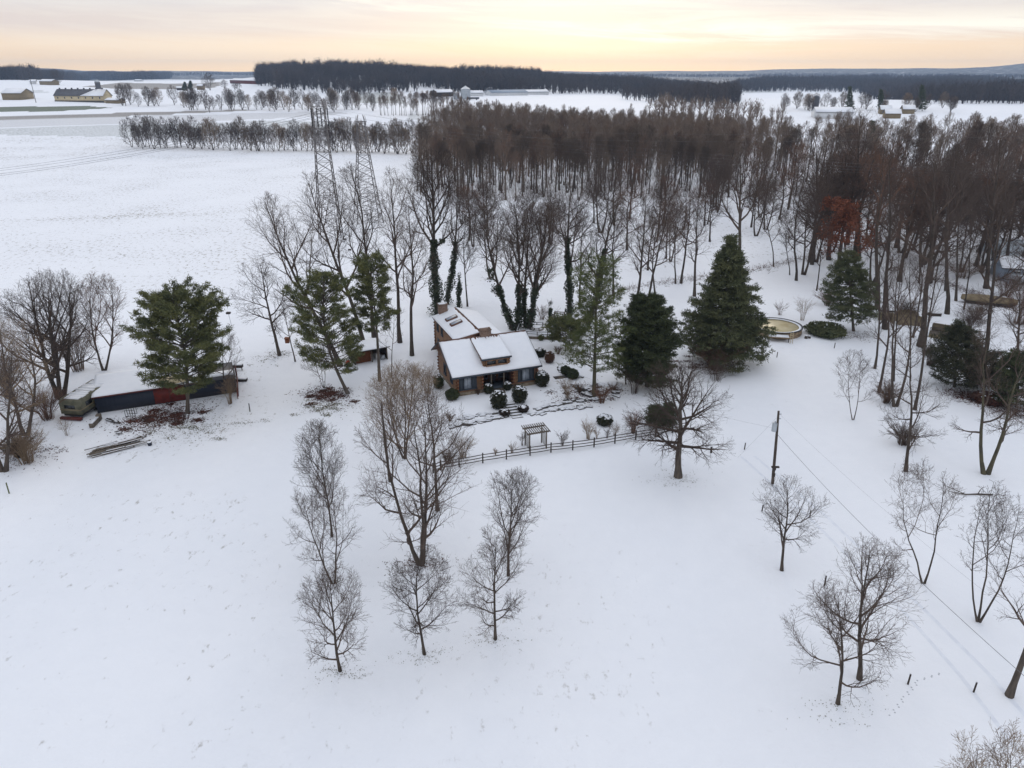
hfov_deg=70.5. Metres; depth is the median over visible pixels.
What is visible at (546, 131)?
wood tree
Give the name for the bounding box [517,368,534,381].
window
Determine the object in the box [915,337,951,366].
thicket
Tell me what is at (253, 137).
hedgerow tree
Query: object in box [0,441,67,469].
fallen leaves
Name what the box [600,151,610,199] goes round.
wood tree
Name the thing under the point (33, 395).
bare tree
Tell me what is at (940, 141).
wood tree
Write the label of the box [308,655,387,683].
grass tufts
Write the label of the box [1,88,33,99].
tan building
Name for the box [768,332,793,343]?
pool deck
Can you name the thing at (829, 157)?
slope tree
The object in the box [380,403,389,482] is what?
dead pole
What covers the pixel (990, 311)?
bare tree
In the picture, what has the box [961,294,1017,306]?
covered boat
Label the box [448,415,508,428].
stone wall
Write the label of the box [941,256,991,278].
thicket
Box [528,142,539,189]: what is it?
wood tree
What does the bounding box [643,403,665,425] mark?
evergreen shrub
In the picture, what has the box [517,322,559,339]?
garden patio
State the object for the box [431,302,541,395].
log house
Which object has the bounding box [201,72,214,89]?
tree
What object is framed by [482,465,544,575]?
bare tree
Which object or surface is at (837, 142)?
wood tree
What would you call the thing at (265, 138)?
hedgerow tree
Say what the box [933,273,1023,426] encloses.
brush heaps
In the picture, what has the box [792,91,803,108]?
barnyard tree
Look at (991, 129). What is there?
wood tree
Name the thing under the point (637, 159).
wood tree
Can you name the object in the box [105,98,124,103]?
lean to
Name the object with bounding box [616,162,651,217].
slope tree
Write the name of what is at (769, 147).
wood tree
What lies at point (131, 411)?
wire crate
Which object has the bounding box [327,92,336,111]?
field tree
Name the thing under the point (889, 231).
bare tree
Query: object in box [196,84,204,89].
farmhouse
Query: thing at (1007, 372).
juniper tree
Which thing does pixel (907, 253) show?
slope tree
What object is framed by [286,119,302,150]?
hedgerow tree
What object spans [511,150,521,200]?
wood tree
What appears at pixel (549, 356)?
round shrub
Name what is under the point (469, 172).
wood tree
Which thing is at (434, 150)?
wood tree
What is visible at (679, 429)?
spreading tree
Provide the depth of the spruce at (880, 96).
646.37 m
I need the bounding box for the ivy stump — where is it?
[455,273,462,307]
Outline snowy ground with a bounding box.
[0,63,1023,767]
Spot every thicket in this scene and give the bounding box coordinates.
[0,348,33,399]
[17,381,69,420]
[35,321,99,371]
[687,335,749,371]
[811,286,836,305]
[868,378,908,403]
[881,294,929,313]
[881,420,930,445]
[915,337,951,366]
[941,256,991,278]
[952,305,996,328]
[957,299,997,317]
[984,270,1023,296]
[1002,286,1023,324]
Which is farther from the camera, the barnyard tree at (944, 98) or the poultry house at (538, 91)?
the poultry house at (538, 91)
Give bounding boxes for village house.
[878,105,892,113]
[882,109,901,118]
[900,105,915,113]
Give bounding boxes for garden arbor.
[521,422,550,448]
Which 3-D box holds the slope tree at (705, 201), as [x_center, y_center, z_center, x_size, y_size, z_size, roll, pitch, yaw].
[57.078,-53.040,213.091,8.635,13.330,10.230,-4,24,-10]
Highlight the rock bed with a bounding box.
[571,382,620,397]
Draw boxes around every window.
[64,405,74,408]
[85,398,91,405]
[443,362,446,375]
[459,377,477,390]
[486,359,496,366]
[497,358,507,364]
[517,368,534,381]
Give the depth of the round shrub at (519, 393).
99.29 m
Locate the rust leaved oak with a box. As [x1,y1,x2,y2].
[815,194,881,256]
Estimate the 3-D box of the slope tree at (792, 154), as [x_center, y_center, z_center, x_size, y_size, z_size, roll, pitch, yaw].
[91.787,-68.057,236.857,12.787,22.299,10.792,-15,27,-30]
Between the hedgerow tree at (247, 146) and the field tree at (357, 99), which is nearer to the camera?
the hedgerow tree at (247, 146)
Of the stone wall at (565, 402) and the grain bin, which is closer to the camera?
the stone wall at (565, 402)
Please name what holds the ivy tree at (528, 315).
on the snowy ground
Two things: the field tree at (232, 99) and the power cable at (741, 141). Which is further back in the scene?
the field tree at (232, 99)
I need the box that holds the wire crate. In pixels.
[124,407,136,416]
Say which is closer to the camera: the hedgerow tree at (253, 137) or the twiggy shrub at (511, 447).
the twiggy shrub at (511, 447)
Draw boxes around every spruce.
[181,82,187,90]
[187,80,193,89]
[844,86,855,109]
[868,120,879,148]
[876,88,884,107]
[916,84,929,110]
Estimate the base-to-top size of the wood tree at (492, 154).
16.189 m
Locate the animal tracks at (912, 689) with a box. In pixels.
[889,673,939,715]
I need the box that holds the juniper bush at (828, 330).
[803,320,847,338]
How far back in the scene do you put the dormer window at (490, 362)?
102.32 m
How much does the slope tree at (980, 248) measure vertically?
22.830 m
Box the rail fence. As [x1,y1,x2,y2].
[432,422,685,472]
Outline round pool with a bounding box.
[758,317,802,339]
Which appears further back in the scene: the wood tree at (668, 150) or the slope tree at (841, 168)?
the wood tree at (668, 150)
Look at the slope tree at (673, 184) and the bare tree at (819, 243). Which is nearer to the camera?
the bare tree at (819, 243)
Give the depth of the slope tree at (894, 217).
151.65 m
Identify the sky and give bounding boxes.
[0,0,1023,71]
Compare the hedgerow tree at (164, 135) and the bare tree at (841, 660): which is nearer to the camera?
the bare tree at (841, 660)
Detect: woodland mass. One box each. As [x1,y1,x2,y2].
[412,96,1023,179]
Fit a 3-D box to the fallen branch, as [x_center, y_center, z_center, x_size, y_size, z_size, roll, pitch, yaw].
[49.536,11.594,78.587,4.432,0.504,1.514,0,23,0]
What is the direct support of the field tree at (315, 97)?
on the snowy ground
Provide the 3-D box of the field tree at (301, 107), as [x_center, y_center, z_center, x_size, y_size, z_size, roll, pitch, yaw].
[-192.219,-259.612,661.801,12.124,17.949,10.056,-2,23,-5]
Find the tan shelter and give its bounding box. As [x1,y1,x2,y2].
[878,309,920,327]
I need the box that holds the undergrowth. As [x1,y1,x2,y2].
[412,137,1020,201]
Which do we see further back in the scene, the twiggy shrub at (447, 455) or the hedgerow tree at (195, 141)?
the hedgerow tree at (195, 141)
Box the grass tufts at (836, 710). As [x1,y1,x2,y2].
[771,672,886,727]
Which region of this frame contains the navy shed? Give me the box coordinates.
[91,362,235,412]
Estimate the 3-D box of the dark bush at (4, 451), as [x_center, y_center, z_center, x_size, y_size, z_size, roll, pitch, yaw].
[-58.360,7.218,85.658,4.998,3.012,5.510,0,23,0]
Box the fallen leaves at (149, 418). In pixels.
[78,399,229,438]
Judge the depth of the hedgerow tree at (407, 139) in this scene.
403.56 m
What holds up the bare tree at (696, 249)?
on the snowy ground
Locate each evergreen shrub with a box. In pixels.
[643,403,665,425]
[660,401,677,427]
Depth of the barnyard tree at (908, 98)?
668.45 m
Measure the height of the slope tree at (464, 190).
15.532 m
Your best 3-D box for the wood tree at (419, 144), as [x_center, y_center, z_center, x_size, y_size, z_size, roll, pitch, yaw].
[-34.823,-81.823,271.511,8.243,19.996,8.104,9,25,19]
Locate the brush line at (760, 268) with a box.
[609,233,980,295]
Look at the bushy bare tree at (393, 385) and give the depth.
82.17 m
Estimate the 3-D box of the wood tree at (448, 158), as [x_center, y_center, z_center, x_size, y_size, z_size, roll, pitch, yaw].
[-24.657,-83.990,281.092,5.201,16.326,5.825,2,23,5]
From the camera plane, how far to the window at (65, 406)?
94.61 m
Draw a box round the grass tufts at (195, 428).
[133,411,267,446]
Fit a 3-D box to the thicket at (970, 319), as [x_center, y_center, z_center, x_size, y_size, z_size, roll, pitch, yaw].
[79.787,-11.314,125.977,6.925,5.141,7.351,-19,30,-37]
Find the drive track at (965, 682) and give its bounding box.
[740,456,1019,750]
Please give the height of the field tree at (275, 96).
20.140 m
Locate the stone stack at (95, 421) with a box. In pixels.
[89,413,101,427]
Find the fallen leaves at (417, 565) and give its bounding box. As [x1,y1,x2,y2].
[378,554,448,579]
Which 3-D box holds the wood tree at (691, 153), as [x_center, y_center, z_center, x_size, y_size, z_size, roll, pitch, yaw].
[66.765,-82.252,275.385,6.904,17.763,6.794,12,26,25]
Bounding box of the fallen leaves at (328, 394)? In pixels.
[284,381,379,411]
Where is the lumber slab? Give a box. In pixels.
[927,312,941,316]
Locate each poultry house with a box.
[484,89,527,95]
[526,89,548,94]
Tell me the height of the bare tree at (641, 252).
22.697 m
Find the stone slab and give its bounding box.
[553,375,567,378]
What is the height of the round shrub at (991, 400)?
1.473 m
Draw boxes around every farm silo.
[94,80,100,88]
[811,95,819,109]
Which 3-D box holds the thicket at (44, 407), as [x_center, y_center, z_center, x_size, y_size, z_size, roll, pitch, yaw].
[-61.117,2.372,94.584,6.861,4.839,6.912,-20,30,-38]
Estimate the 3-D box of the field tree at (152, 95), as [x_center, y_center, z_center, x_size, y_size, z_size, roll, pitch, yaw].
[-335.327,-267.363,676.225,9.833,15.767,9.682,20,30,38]
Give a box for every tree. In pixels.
[0,268,107,399]
[0,313,57,434]
[0,337,44,472]
[49,69,61,82]
[72,272,129,370]
[114,83,126,105]
[118,273,234,413]
[119,117,137,146]
[123,83,134,104]
[129,113,152,146]
[130,124,141,145]
[132,92,141,104]
[132,124,146,148]
[139,115,163,148]
[139,116,153,147]
[140,86,151,105]
[147,89,155,105]
[151,87,162,105]
[151,125,162,147]
[152,116,170,147]
[159,125,171,147]
[165,117,178,145]
[166,85,178,104]
[169,116,184,146]
[170,123,181,147]
[177,115,202,148]
[177,121,193,147]
[178,92,185,106]
[182,87,195,109]
[184,94,192,109]
[186,90,196,109]
[186,126,196,147]
[189,89,201,107]
[194,127,204,148]
[197,88,207,109]
[197,122,212,148]
[199,117,220,149]
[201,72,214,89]
[203,94,212,112]
[209,96,215,109]
[209,126,222,147]
[213,332,243,382]
[215,94,223,108]
[215,123,225,146]
[219,123,235,150]
[222,90,234,108]
[224,122,239,149]
[226,90,238,109]
[227,124,242,148]
[230,256,293,355]
[232,116,246,149]
[235,89,245,109]
[238,127,248,148]
[243,94,251,109]
[244,125,253,150]
[244,191,342,365]
[248,124,261,150]
[249,120,264,150]
[252,96,259,108]
[254,89,264,109]
[256,120,269,148]
[258,91,265,107]
[261,127,272,150]
[263,90,273,108]
[264,126,278,150]
[267,122,283,150]
[268,87,280,109]
[270,99,276,111]
[272,305,298,361]
[278,90,288,109]
[278,126,288,149]
[279,267,365,393]
[280,128,291,149]
[282,470,364,583]
[283,96,291,111]
[285,171,373,339]
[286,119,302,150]
[286,126,299,150]
[288,90,298,108]
[290,419,348,536]
[292,562,370,671]
[294,128,306,149]
[296,89,304,109]
[298,122,311,150]
[300,344,335,387]
[302,94,312,110]
[304,125,313,150]
[308,122,318,147]
[311,91,319,105]
[314,93,319,108]
[314,121,323,149]
[316,125,330,151]
[321,98,327,110]
[322,122,338,150]
[323,118,346,152]
[326,87,334,105]
[326,90,337,107]
[326,161,391,337]
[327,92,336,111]
[329,90,340,109]
[331,117,353,150]
[339,131,349,150]
[340,95,348,109]
[341,91,348,108]
[341,117,354,151]
[345,89,355,109]
[349,248,402,380]
[350,128,359,152]
[352,120,364,152]
[352,385,481,566]
[353,92,362,109]
[358,359,444,459]
[359,131,370,151]
[359,166,430,342]
[362,93,369,106]
[366,125,377,151]
[368,93,376,110]
[369,124,379,151]
[370,121,386,151]
[373,303,405,374]
[378,130,389,153]
[380,123,393,151]
[380,192,440,355]
[380,544,462,655]
[386,118,405,153]
[388,123,399,152]
[390,87,398,104]
[394,381,474,511]
[395,120,410,152]
[397,148,467,315]
[398,128,411,153]
[402,118,416,152]
[407,122,432,186]
[409,139,429,191]
[410,143,420,190]
[411,99,419,111]
[418,128,433,174]
[428,133,444,187]
[429,131,442,187]
[434,140,447,186]
[438,189,477,304]
[442,136,449,184]
[442,152,455,195]
[443,124,458,180]
[443,126,466,192]
[443,145,452,186]
[444,126,460,177]
[449,183,487,239]
[449,215,482,306]
[450,139,469,181]
[450,178,471,223]
[453,134,475,188]
[455,524,532,640]
[457,190,487,246]
[462,121,477,183]
[463,155,468,190]
[463,159,471,187]
[467,149,477,190]
[467,203,513,278]
[469,181,498,227]
[471,124,488,188]
[472,181,507,235]
[472,192,535,330]
[473,137,492,189]
[473,143,488,190]
[482,121,497,182]
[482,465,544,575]
[486,134,500,184]
[488,144,496,180]
[492,150,504,189]
[493,143,504,190]
[494,131,507,191]
[495,129,513,199]
[499,196,542,264]
[501,124,516,180]
[502,137,511,170]
[506,200,568,328]
[507,130,515,179]
[507,144,514,187]
[511,124,529,182]
[511,128,533,190]
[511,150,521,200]
[512,128,525,181]
[513,134,529,191]
[516,134,529,164]
[516,150,527,195]
[518,180,542,224]
[525,132,535,185]
[528,132,541,191]
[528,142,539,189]
[534,130,541,172]
[534,134,554,196]
[534,188,568,241]
[536,123,551,180]
[536,138,550,197]
[537,196,570,244]
[539,125,556,183]
[540,179,605,318]
[547,131,555,179]
[550,126,566,189]
[550,133,565,191]
[551,195,588,259]
[552,246,636,396]
[554,127,569,183]
[557,137,579,192]
[569,129,581,191]
[570,149,589,199]
[570,212,602,302]
[571,140,584,188]
[575,147,590,191]
[577,133,590,175]
[577,197,636,324]
[579,166,626,232]
[580,125,597,181]
[580,173,604,220]
[589,149,601,176]
[591,134,607,195]
[592,196,638,296]
[595,166,636,224]
[598,124,609,187]
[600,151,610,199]
[602,128,614,186]
[605,134,619,190]
[610,124,626,185]
[613,191,647,249]
[614,144,630,195]
[614,193,672,292]
[615,291,685,388]
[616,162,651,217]
[620,126,639,181]
[620,350,735,478]
[621,126,650,188]
[626,122,642,185]
[629,148,644,186]
[631,153,641,195]
[634,216,672,270]
[635,122,649,166]
[635,133,652,197]
[635,188,688,294]
[637,201,674,292]
[639,124,660,185]
[641,182,675,241]
[645,146,655,193]
[649,174,680,225]
[650,135,677,191]
[651,163,684,222]
[653,154,671,189]
[654,199,680,258]
[655,124,674,172]
[657,135,675,188]
[657,203,690,261]
[665,194,693,283]
[667,182,708,283]
[668,152,677,190]
[669,136,689,191]
[672,131,684,186]
[673,185,698,228]
[674,189,713,296]
[676,146,686,185]
[677,232,778,373]
[683,145,696,189]
[685,135,695,181]
[686,136,701,189]
[693,181,721,225]
[693,192,729,241]
[694,130,713,188]
[694,146,710,197]
[696,175,723,223]
[701,154,739,208]
[702,158,721,203]
[704,148,786,249]
[704,151,732,207]
[708,132,733,197]
[710,161,733,212]
[723,145,736,192]
[725,138,743,197]
[728,131,741,145]
[733,146,747,181]
[740,137,753,186]
[741,129,755,183]
[741,177,782,235]
[742,173,773,227]
[745,142,763,194]
[752,161,782,217]
[752,176,786,229]
[753,142,774,195]
[753,193,791,266]
[753,474,830,571]
[759,138,775,178]
[763,137,779,177]
[766,164,799,219]
[773,144,783,178]
[774,141,812,208]
[774,207,800,274]
[775,182,826,280]
[777,137,793,184]
[779,579,896,707]
[780,96,790,108]
[781,155,807,201]
[782,124,800,185]
[782,172,843,274]
[785,156,860,254]
[788,128,803,179]
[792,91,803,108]
[792,136,841,262]
[793,142,809,195]
[794,172,856,262]
[795,160,853,264]
[800,144,840,182]
[800,148,883,259]
[803,93,815,109]
[803,216,833,290]
[804,126,819,180]
[806,98,813,110]
[806,532,926,680]
[812,161,891,259]
[818,174,864,250]
[819,248,881,331]
[820,93,832,106]
[825,146,863,189]
[830,106,899,255]
[830,133,846,160]
[830,349,877,419]
[831,97,837,106]
[831,136,874,183]
[833,149,894,244]
[837,152,902,262]
[838,91,846,106]
[840,140,895,211]
[849,137,923,309]
[854,189,913,281]
[856,150,918,329]
[857,92,865,104]
[861,156,900,240]
[862,93,872,108]
[862,231,906,368]
[863,248,922,392]
[866,169,948,281]
[870,323,950,471]
[874,145,906,187]
[874,231,950,406]
[877,90,890,101]
[877,168,915,247]
[881,162,932,252]
[881,162,949,257]
[881,258,921,381]
[883,149,979,346]
[884,133,934,191]
[885,132,900,157]
[885,455,968,583]
[896,120,910,155]
[896,151,982,264]
[897,143,954,235]
[897,187,958,267]
[901,94,913,104]
[903,168,986,283]
[904,223,938,337]
[904,227,967,410]
[908,194,941,283]
[910,120,932,166]
[913,98,920,111]
[915,137,985,314]
[916,156,983,221]
[917,162,986,258]
[921,318,995,392]
[925,94,932,107]
[927,207,962,290]
[931,139,945,160]
[935,133,947,160]
[938,92,949,107]
[940,162,981,300]
[941,159,985,231]
[943,151,991,230]
[944,131,1010,178]
[945,143,964,162]
[947,95,958,110]
[947,97,956,111]
[948,314,1023,474]
[951,193,992,308]
[953,170,1023,266]
[953,183,1000,272]
[956,479,1023,622]
[957,173,1023,379]
[960,180,1023,272]
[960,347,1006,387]
[961,123,1023,288]
[964,120,988,158]
[965,124,986,154]
[974,170,1002,251]
[975,141,1023,194]
[975,170,1022,252]
[978,122,999,173]
[981,182,1023,258]
[983,159,1023,256]
[984,535,1023,698]
[988,130,1010,173]
[990,347,1023,407]
[995,143,1023,181]
[995,176,1023,235]
[995,275,1023,352]
[1000,220,1023,291]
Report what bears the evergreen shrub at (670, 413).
on the snowy ground
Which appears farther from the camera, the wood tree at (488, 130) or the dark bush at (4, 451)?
the wood tree at (488, 130)
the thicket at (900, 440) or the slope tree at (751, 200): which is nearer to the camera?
the thicket at (900, 440)
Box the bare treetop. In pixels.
[936,717,1023,767]
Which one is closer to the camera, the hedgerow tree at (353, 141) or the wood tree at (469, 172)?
the wood tree at (469, 172)
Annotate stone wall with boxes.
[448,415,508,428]
[457,412,498,420]
[527,404,592,415]
[533,397,601,410]
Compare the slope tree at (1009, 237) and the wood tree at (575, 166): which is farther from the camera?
the wood tree at (575, 166)
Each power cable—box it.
[0,109,327,168]
[0,113,321,170]
[0,119,308,175]
[1,116,316,173]
[314,119,990,177]
[326,113,1014,172]
[330,118,1021,175]
[334,109,1010,169]
[366,122,1019,141]
[373,116,1000,134]
[776,433,1023,675]
[797,431,1020,619]
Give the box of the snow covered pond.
[598,380,622,386]
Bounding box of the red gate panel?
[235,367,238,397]
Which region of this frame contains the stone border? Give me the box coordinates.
[557,367,583,377]
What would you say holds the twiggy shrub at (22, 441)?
on the snowy ground
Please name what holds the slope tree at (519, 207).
on the snowy ground
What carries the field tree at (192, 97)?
on the snowy ground
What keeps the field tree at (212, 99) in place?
on the snowy ground
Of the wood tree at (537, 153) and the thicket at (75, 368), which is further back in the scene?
the wood tree at (537, 153)
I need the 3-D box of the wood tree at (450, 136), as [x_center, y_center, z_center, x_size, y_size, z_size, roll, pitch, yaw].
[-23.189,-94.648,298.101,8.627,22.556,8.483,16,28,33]
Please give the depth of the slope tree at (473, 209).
184.94 m
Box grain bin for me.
[461,86,469,98]
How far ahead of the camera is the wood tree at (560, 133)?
273.70 m
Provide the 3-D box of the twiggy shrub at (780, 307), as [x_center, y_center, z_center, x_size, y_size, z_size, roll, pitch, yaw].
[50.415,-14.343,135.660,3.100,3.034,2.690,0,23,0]
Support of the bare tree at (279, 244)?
on the snowy ground
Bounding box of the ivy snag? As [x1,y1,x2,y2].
[542,299,557,325]
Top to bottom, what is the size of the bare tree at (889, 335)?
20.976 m
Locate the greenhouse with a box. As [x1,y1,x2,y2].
[982,237,1023,255]
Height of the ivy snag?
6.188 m
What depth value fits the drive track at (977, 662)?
60.52 m
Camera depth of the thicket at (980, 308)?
133.15 m
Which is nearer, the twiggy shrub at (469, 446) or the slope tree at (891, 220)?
the twiggy shrub at (469, 446)
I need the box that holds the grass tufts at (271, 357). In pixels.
[247,350,295,369]
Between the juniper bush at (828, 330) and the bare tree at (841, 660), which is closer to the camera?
the bare tree at (841, 660)
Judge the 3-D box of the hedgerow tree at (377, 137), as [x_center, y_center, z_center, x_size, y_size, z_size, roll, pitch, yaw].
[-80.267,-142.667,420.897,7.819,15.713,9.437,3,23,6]
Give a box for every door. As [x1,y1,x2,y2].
[153,386,185,403]
[490,374,495,381]
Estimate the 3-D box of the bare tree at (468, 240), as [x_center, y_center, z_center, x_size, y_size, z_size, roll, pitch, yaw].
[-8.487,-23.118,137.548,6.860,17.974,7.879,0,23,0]
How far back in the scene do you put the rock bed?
103.26 m
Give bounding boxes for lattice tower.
[310,97,343,243]
[353,114,383,223]
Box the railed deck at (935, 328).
[928,323,985,343]
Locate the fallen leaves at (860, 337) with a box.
[841,331,874,342]
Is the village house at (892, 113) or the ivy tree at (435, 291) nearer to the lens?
the ivy tree at (435, 291)
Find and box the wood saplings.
[414,121,1022,199]
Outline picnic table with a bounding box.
[529,325,543,330]
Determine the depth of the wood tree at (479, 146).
259.96 m
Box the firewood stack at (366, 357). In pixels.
[356,351,370,363]
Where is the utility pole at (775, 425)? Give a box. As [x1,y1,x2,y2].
[771,411,780,483]
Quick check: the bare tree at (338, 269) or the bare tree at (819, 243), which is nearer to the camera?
the bare tree at (338, 269)
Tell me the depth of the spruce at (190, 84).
981.66 m
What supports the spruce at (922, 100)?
on the snowy ground
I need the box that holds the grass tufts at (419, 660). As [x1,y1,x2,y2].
[386,646,445,664]
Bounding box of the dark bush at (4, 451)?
[0,427,39,457]
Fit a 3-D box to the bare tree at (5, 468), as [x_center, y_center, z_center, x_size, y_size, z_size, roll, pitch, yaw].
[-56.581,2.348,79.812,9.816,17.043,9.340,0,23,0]
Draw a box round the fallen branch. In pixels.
[947,486,992,495]
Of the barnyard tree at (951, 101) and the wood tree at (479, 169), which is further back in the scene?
the barnyard tree at (951, 101)
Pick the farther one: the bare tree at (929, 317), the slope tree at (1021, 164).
the slope tree at (1021, 164)
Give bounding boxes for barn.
[53,88,112,102]
[230,78,263,83]
[432,89,452,95]
[470,90,483,95]
[811,107,853,118]
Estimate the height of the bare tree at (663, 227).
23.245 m
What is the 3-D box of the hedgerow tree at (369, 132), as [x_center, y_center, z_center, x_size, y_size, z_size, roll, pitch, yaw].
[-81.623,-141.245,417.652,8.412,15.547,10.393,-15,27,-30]
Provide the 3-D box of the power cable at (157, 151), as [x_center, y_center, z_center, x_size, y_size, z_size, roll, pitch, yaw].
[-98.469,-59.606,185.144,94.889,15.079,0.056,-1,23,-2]
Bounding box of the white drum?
[375,353,384,359]
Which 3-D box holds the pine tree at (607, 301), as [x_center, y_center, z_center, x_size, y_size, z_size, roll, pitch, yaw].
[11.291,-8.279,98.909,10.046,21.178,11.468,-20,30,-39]
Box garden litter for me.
[540,376,636,408]
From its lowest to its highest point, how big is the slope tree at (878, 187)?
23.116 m
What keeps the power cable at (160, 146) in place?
attached to the lattice tower at (317, 143)
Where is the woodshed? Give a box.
[349,337,389,364]
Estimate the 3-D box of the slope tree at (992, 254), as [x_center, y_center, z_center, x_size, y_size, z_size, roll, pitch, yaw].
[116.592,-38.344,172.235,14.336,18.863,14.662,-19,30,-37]
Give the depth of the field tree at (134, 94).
667.45 m
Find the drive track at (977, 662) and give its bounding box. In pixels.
[754,456,1023,715]
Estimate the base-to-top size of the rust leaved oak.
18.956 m
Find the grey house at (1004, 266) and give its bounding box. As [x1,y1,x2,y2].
[990,255,1023,284]
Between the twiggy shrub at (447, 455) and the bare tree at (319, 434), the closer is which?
the bare tree at (319, 434)
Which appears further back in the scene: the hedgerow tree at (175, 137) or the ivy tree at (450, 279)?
the hedgerow tree at (175, 137)
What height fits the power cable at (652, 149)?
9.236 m
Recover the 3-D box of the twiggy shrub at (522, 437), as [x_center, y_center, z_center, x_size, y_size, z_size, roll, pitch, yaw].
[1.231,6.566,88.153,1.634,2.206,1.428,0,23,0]
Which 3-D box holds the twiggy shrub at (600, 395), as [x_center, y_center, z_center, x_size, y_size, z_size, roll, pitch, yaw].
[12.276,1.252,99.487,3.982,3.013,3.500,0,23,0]
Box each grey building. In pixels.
[29,79,36,83]
[39,79,59,84]
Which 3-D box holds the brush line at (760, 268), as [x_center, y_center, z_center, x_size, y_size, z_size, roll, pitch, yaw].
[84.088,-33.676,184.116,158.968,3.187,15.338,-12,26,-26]
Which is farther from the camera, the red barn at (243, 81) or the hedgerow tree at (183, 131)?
the red barn at (243, 81)
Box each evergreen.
[541,312,590,346]
[609,341,642,383]
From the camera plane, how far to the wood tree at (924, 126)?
295.47 m
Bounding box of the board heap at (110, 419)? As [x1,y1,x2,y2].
[105,417,120,423]
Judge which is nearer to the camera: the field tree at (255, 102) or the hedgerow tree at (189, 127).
the hedgerow tree at (189, 127)
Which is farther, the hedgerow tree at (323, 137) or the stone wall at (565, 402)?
the hedgerow tree at (323, 137)
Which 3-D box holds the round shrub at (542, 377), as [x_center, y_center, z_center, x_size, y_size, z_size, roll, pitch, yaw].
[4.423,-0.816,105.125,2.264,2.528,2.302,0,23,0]
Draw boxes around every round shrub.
[433,374,444,388]
[445,388,459,400]
[483,382,493,393]
[490,389,507,409]
[498,408,510,416]
[503,380,511,390]
[511,384,527,403]
[517,404,528,412]
[535,348,545,357]
[535,369,549,386]
[538,334,543,340]
[544,351,554,362]
[560,365,569,374]
[566,368,578,379]
[596,413,612,426]
[970,390,1004,406]
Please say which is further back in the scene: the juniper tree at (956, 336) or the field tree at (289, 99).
the field tree at (289, 99)
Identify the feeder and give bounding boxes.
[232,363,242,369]
[235,377,247,381]
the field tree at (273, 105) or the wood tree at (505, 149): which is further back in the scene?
the field tree at (273, 105)
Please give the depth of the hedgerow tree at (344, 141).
426.76 m
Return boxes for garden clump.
[536,304,548,319]
[553,346,563,353]
[574,382,585,391]
[607,382,618,390]
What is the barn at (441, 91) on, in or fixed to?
on the snowy ground
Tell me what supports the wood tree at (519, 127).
on the snowy ground
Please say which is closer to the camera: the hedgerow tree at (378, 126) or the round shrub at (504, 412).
the round shrub at (504, 412)
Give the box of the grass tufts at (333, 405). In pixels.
[292,394,351,419]
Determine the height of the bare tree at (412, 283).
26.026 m
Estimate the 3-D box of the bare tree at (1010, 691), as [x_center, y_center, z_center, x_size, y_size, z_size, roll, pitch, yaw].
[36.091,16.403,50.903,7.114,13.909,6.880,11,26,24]
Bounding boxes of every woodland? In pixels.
[0,63,172,80]
[172,71,253,75]
[252,57,545,94]
[442,67,743,105]
[564,72,1023,77]
[646,91,785,122]
[726,72,1023,103]
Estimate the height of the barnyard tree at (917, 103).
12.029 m
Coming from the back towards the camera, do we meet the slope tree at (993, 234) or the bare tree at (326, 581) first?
the slope tree at (993, 234)
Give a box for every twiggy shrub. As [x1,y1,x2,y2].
[0,419,49,464]
[56,419,72,435]
[213,369,240,403]
[411,360,440,393]
[441,448,457,459]
[448,432,479,459]
[508,440,517,452]
[516,432,524,445]
[554,427,568,445]
[555,374,578,398]
[581,419,596,439]
[591,382,613,403]
[608,421,620,434]
[617,365,646,393]
[623,411,642,431]
[696,352,737,381]
[773,303,788,314]
[794,297,816,320]
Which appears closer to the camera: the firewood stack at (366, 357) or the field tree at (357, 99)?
the firewood stack at (366, 357)
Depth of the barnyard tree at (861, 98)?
678.46 m
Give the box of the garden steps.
[504,402,522,418]
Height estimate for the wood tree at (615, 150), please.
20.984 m
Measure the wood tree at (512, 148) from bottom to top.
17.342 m
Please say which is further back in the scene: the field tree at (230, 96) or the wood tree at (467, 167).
the field tree at (230, 96)
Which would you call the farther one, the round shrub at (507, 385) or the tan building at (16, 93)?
the tan building at (16, 93)
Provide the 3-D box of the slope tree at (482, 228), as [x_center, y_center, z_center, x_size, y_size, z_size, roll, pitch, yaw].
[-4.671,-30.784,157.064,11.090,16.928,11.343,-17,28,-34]
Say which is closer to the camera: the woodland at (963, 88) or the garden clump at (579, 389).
the garden clump at (579, 389)
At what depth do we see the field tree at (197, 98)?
641.40 m
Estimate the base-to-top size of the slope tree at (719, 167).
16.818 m
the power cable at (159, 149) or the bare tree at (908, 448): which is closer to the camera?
the bare tree at (908, 448)
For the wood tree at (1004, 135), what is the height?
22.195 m
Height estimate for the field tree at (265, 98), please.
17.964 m
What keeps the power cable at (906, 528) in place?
attached to the utility pole at (775, 425)
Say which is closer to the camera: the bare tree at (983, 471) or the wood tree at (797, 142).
the bare tree at (983, 471)
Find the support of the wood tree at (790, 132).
on the snowy ground
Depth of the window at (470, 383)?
101.85 m
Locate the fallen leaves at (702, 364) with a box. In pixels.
[670,355,752,379]
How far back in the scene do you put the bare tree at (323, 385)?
103.05 m
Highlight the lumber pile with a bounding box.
[84,434,150,457]
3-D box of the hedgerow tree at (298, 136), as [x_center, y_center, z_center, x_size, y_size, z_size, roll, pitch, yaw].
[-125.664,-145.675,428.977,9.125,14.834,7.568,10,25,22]
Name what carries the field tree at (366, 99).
on the snowy ground
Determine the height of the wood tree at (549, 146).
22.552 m
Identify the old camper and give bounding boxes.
[59,379,102,420]

